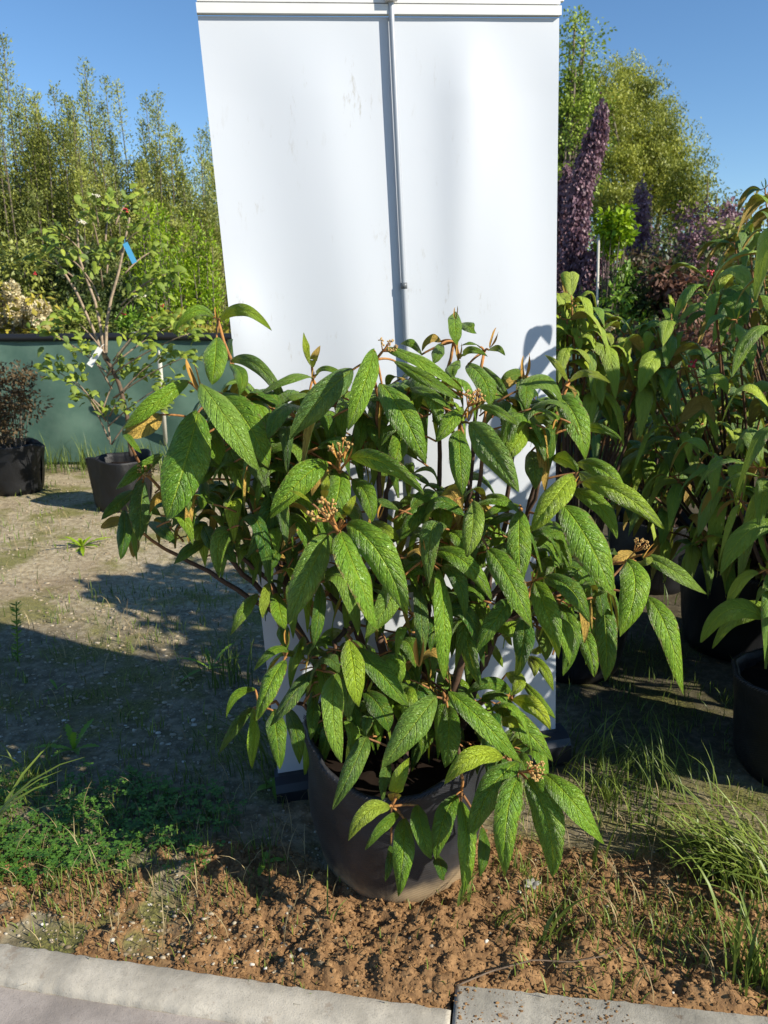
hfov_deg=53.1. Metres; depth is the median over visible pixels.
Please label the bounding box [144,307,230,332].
shrub
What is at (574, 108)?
poplar tree
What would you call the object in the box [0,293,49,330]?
shrub
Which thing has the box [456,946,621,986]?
twig
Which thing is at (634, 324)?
potted shrub
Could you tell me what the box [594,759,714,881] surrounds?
grass tuft
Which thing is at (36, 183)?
willow shrub
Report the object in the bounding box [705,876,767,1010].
grass tuft
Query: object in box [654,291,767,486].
potted shrub
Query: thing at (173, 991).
kerb stone
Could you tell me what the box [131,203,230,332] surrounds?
lime shrub
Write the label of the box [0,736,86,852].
grass tuft
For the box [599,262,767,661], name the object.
potted shrub
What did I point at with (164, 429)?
plant stake
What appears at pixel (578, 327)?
potted shrub
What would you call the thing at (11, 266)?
shrub
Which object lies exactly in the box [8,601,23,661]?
tall weed
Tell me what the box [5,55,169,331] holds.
willow shrub
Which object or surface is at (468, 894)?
grass tuft
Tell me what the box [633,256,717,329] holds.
shrub
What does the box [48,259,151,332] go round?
shrub
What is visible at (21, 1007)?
pavement
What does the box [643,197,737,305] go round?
purple shrub
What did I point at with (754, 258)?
shrub
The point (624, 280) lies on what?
shrub
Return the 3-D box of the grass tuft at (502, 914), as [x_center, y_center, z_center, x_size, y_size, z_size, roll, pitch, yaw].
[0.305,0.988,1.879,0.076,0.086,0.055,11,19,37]
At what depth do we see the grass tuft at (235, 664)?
3.12 m
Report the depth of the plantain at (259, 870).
2.11 m
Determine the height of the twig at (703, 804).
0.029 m
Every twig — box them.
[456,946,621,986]
[646,803,765,815]
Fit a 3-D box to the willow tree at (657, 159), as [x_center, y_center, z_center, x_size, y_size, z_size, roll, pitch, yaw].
[8.880,-11.704,28.593,6.924,10.324,8.664,0,15,0]
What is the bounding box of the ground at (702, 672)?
[0,462,767,1023]
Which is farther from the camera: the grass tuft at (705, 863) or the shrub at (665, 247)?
the shrub at (665, 247)
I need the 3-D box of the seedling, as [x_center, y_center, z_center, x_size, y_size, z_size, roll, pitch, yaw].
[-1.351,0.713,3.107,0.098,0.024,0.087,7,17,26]
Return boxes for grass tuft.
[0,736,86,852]
[0,742,66,801]
[186,637,260,696]
[207,694,276,794]
[327,868,346,922]
[457,871,478,906]
[491,906,526,928]
[541,893,601,943]
[553,701,671,807]
[565,737,651,822]
[591,708,767,830]
[592,814,618,869]
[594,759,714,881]
[623,769,767,921]
[654,829,748,890]
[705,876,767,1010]
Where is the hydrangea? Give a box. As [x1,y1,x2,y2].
[0,278,72,333]
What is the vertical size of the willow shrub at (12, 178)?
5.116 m
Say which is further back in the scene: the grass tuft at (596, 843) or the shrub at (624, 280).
the shrub at (624, 280)
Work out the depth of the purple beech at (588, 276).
7.98 m
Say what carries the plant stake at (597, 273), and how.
on the ground at (702, 672)
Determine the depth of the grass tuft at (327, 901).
1.92 m
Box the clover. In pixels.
[0,758,247,887]
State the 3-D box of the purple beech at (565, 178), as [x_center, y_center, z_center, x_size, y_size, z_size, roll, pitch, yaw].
[1.995,-2.304,8.621,0.446,3.032,0.369,-8,17,-26]
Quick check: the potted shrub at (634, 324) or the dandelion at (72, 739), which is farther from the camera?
the potted shrub at (634, 324)
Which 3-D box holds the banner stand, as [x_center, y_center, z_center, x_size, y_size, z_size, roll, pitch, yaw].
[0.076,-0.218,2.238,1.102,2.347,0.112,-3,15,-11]
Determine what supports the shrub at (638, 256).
on the ground at (702, 672)
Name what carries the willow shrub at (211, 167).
on the ground at (702, 672)
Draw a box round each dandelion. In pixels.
[36,719,99,756]
[60,536,109,555]
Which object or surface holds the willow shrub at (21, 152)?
on the ground at (702, 672)
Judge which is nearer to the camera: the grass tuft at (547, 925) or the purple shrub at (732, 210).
the grass tuft at (547, 925)
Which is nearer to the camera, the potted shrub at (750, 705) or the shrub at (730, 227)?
the potted shrub at (750, 705)
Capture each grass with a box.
[0,434,767,1007]
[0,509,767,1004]
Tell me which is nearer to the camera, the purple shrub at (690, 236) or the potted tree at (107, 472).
the potted tree at (107, 472)
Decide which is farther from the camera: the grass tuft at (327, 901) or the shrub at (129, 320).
the shrub at (129, 320)
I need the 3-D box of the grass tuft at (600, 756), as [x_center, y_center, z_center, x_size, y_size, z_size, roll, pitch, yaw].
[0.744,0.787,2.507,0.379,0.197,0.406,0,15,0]
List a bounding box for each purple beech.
[556,161,573,293]
[558,92,610,320]
[572,239,609,304]
[622,173,658,307]
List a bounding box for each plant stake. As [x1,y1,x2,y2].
[157,350,167,445]
[596,234,599,333]
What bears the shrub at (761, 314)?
on the ground at (702, 672)
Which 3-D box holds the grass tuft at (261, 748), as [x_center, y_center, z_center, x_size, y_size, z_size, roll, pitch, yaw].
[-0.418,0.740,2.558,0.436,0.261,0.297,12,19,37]
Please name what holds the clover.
on the ground at (702, 672)
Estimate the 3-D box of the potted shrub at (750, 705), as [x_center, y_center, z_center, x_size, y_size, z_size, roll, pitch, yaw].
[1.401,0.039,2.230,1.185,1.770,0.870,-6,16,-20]
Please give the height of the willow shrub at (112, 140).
5.071 m
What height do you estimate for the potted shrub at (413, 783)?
1.518 m
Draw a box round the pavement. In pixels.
[0,987,232,1023]
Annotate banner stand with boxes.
[196,0,570,803]
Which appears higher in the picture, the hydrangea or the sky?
the sky
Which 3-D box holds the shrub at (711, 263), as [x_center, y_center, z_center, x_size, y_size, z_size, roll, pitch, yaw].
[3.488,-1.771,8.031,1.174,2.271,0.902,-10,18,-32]
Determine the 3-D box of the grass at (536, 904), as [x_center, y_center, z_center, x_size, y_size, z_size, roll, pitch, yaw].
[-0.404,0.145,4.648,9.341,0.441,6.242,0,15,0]
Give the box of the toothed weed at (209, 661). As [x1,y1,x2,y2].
[178,642,244,681]
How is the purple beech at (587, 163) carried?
on the ground at (702, 672)
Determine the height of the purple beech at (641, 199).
3.063 m
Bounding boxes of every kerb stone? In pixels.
[0,944,450,1023]
[452,986,767,1023]
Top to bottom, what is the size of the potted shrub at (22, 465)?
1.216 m
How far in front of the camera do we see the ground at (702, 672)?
2.51 m
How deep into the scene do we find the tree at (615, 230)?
7.50 m
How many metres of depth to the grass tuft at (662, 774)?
2.47 m
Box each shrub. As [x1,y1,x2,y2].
[0,27,118,324]
[0,92,136,294]
[0,147,59,214]
[0,162,51,281]
[0,226,75,331]
[0,235,129,332]
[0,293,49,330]
[0,359,53,496]
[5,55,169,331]
[41,74,219,268]
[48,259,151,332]
[50,302,116,332]
[83,84,229,332]
[97,105,230,332]
[101,303,705,902]
[113,305,186,332]
[116,200,190,331]
[125,119,228,324]
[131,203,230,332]
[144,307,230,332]
[556,271,695,683]
[561,341,767,594]
[573,279,621,314]
[579,259,657,333]
[598,321,661,460]
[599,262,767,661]
[604,229,700,311]
[608,254,701,332]
[613,313,716,472]
[614,237,711,318]
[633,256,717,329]
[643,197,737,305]
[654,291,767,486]
[669,194,767,786]
[679,228,762,317]
[681,212,767,411]
[697,179,767,520]
[703,196,762,272]
[712,191,767,323]
[721,221,767,473]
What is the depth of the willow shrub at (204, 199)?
11.72 m
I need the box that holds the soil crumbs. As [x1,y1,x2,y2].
[0,828,767,1023]
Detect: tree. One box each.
[16,177,212,512]
[557,5,619,250]
[559,48,725,319]
[592,203,641,332]
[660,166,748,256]
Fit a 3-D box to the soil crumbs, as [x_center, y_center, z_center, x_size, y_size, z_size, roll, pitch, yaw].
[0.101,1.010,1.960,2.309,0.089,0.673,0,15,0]
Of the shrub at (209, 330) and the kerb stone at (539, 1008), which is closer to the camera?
the kerb stone at (539, 1008)
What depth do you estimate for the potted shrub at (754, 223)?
3.96 m
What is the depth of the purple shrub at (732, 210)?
10.00 m
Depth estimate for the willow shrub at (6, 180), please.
12.69 m
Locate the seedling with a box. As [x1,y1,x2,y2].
[44,679,65,691]
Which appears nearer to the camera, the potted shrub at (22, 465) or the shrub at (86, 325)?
the potted shrub at (22, 465)
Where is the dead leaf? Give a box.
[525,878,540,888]
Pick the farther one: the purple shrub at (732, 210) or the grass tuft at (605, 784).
the purple shrub at (732, 210)
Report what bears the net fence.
on the ground at (702, 672)
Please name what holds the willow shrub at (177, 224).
on the ground at (702, 672)
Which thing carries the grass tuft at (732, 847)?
on the ground at (702, 672)
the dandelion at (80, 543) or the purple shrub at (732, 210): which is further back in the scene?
the purple shrub at (732, 210)
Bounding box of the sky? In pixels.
[0,0,767,271]
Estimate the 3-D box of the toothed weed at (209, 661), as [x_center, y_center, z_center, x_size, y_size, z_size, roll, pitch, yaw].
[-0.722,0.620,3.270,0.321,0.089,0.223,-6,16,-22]
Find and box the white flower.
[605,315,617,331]
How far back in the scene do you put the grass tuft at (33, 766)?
2.49 m
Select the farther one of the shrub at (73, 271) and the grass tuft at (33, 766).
the shrub at (73, 271)
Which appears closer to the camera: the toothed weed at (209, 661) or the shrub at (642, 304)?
the toothed weed at (209, 661)
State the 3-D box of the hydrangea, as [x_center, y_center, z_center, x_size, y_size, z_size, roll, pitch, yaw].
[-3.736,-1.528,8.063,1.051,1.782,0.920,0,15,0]
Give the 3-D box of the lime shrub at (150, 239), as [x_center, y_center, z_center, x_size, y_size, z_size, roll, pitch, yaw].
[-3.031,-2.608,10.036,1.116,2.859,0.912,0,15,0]
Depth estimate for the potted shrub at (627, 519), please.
3.98 m
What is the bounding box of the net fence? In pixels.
[0,332,767,461]
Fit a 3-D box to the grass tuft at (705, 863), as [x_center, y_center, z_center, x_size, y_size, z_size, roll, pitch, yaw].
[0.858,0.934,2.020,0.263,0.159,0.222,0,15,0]
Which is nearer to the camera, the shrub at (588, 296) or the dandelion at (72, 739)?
the dandelion at (72, 739)
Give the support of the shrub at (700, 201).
on the ground at (702, 672)
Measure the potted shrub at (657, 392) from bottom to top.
1.497 m

